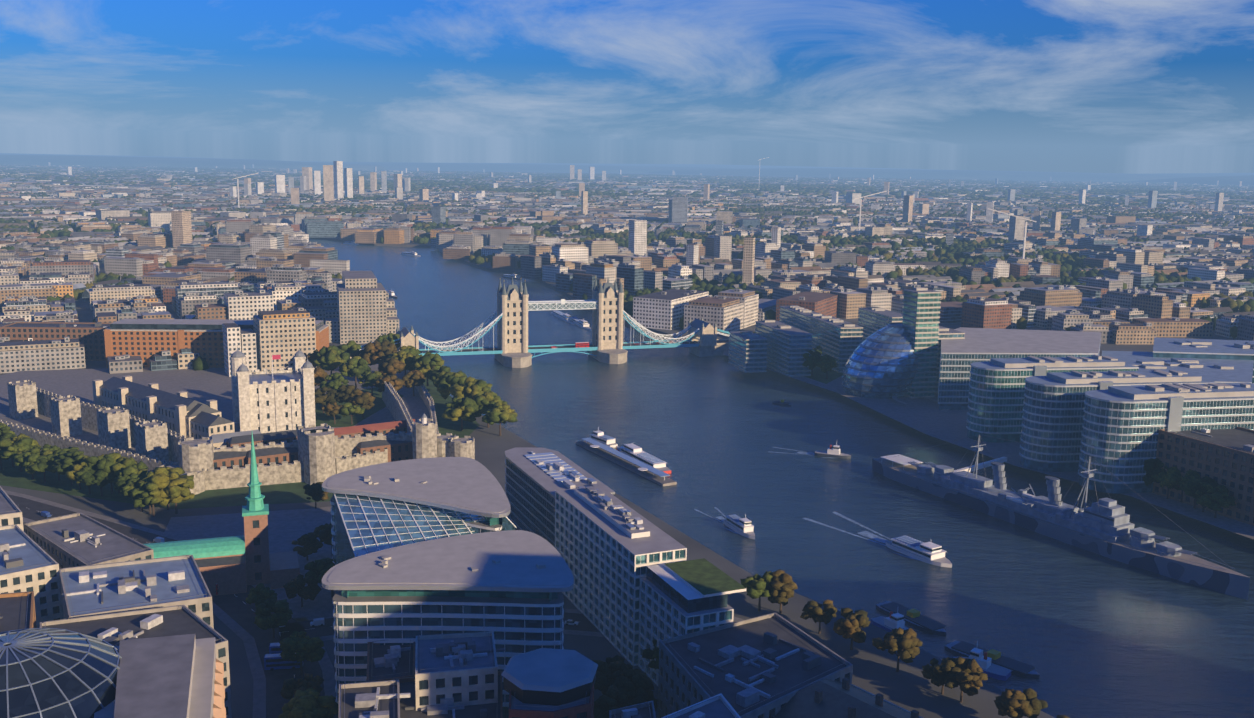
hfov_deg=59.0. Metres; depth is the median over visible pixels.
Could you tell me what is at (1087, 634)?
river water
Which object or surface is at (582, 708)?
brick octagon
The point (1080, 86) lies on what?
sky
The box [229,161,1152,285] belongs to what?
distant towers
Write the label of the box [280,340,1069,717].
autumn tree crowns
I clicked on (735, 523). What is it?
small white boat
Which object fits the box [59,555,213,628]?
office building
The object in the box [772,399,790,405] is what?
boat
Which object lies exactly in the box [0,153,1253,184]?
horizon hills
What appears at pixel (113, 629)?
building
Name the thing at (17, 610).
building
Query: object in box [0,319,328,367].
brick warehouse
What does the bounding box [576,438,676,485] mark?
tower pier
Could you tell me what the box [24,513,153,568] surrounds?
street block
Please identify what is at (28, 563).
office building
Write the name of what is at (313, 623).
street traffic
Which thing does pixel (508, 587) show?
office building
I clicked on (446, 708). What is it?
building
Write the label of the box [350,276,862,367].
tower bridge
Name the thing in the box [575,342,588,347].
red bus
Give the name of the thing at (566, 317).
boat
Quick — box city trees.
[0,164,1253,370]
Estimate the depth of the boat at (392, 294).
1276.08 m
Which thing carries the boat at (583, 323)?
on the river water
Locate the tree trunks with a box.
[0,355,1218,716]
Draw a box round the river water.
[309,238,1253,717]
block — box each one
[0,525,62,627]
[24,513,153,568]
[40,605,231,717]
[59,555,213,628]
[94,634,225,717]
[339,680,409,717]
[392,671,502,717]
[415,631,504,709]
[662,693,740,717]
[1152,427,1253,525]
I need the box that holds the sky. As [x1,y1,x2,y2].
[0,0,1253,173]
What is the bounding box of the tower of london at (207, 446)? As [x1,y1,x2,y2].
[0,345,474,494]
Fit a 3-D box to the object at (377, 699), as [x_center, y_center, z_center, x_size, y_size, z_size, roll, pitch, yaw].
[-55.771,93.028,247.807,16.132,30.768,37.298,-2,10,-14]
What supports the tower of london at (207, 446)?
on the castle grounds at (202, 386)
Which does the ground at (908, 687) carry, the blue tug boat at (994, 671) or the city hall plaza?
the city hall plaza
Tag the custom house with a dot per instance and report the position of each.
(844, 698)
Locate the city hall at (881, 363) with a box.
[842,322,919,398]
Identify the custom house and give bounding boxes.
[773,677,922,717]
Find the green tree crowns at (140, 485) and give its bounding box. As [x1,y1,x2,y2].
[0,331,1235,717]
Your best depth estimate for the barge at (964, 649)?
352.90 m
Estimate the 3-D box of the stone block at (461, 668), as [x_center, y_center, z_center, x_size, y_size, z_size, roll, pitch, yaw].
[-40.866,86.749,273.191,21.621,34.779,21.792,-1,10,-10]
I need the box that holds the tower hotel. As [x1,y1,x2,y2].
[324,271,398,343]
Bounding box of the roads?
[4,490,742,717]
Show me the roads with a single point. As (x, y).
(235, 614)
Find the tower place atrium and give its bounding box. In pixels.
[333,493,515,591]
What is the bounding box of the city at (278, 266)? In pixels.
[0,162,1253,376]
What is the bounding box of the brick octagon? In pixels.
[509,683,593,717]
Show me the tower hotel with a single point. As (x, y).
(366, 311)
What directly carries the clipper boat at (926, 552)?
on the river water
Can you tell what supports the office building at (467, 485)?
on the ground at (908, 687)
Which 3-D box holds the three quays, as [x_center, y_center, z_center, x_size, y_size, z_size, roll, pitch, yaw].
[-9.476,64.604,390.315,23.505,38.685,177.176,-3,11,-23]
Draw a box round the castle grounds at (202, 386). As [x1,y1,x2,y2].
[0,363,478,508]
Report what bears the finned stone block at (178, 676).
on the ground at (908, 687)
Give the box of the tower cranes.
[234,157,1036,258]
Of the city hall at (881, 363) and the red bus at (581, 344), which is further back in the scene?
the red bus at (581, 344)
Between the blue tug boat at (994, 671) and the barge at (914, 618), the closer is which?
the blue tug boat at (994, 671)
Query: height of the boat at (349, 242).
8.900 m
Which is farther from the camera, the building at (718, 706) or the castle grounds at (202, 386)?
the castle grounds at (202, 386)
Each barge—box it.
[876,601,945,635]
[945,640,1039,677]
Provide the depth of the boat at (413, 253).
1830.92 m
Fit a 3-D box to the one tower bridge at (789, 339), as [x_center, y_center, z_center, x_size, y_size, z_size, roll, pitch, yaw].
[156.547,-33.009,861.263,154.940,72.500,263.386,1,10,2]
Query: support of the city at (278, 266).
on the ground at (908, 687)
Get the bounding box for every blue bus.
[264,653,303,670]
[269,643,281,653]
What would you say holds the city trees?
on the ground at (908, 687)
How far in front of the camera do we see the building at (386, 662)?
286.92 m
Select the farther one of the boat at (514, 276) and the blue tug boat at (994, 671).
the boat at (514, 276)
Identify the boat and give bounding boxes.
[343,241,358,244]
[388,290,396,297]
[400,251,419,255]
[502,274,519,279]
[551,310,574,324]
[571,316,590,330]
[590,427,617,447]
[616,443,670,473]
[694,507,754,538]
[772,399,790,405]
[774,443,850,458]
[802,512,951,567]
[871,611,908,631]
[953,641,1010,680]
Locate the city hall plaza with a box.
[723,331,1253,538]
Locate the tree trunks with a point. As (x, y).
(152, 511)
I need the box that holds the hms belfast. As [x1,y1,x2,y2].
[872,434,1249,599]
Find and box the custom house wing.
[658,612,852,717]
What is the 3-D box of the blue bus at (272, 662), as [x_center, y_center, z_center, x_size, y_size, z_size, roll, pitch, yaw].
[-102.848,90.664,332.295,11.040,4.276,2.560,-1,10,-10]
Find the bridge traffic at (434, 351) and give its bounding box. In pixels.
[422,340,699,352]
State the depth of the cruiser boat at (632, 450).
582.04 m
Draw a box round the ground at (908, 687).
[0,161,1238,717]
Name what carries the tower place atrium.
on the ground at (908, 687)
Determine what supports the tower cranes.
on the ground at (908, 687)
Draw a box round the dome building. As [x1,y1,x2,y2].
[0,628,121,717]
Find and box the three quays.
[505,447,745,685]
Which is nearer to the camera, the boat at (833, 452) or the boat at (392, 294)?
the boat at (833, 452)
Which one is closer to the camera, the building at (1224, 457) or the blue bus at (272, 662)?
the blue bus at (272, 662)
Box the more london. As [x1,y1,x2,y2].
[938,327,1253,493]
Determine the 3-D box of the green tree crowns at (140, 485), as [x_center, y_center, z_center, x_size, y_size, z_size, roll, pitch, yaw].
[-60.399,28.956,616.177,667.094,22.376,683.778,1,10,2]
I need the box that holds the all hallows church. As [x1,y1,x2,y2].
[144,433,299,595]
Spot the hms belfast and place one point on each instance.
(1104, 527)
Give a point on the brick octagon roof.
(549, 676)
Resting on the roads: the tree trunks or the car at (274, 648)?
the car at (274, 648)
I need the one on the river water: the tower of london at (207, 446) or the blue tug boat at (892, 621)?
the blue tug boat at (892, 621)
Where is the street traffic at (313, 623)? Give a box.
[41,511,578,627]
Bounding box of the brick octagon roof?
[502,648,597,705]
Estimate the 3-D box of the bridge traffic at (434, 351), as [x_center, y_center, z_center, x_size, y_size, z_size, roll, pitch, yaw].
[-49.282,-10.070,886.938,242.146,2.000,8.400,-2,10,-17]

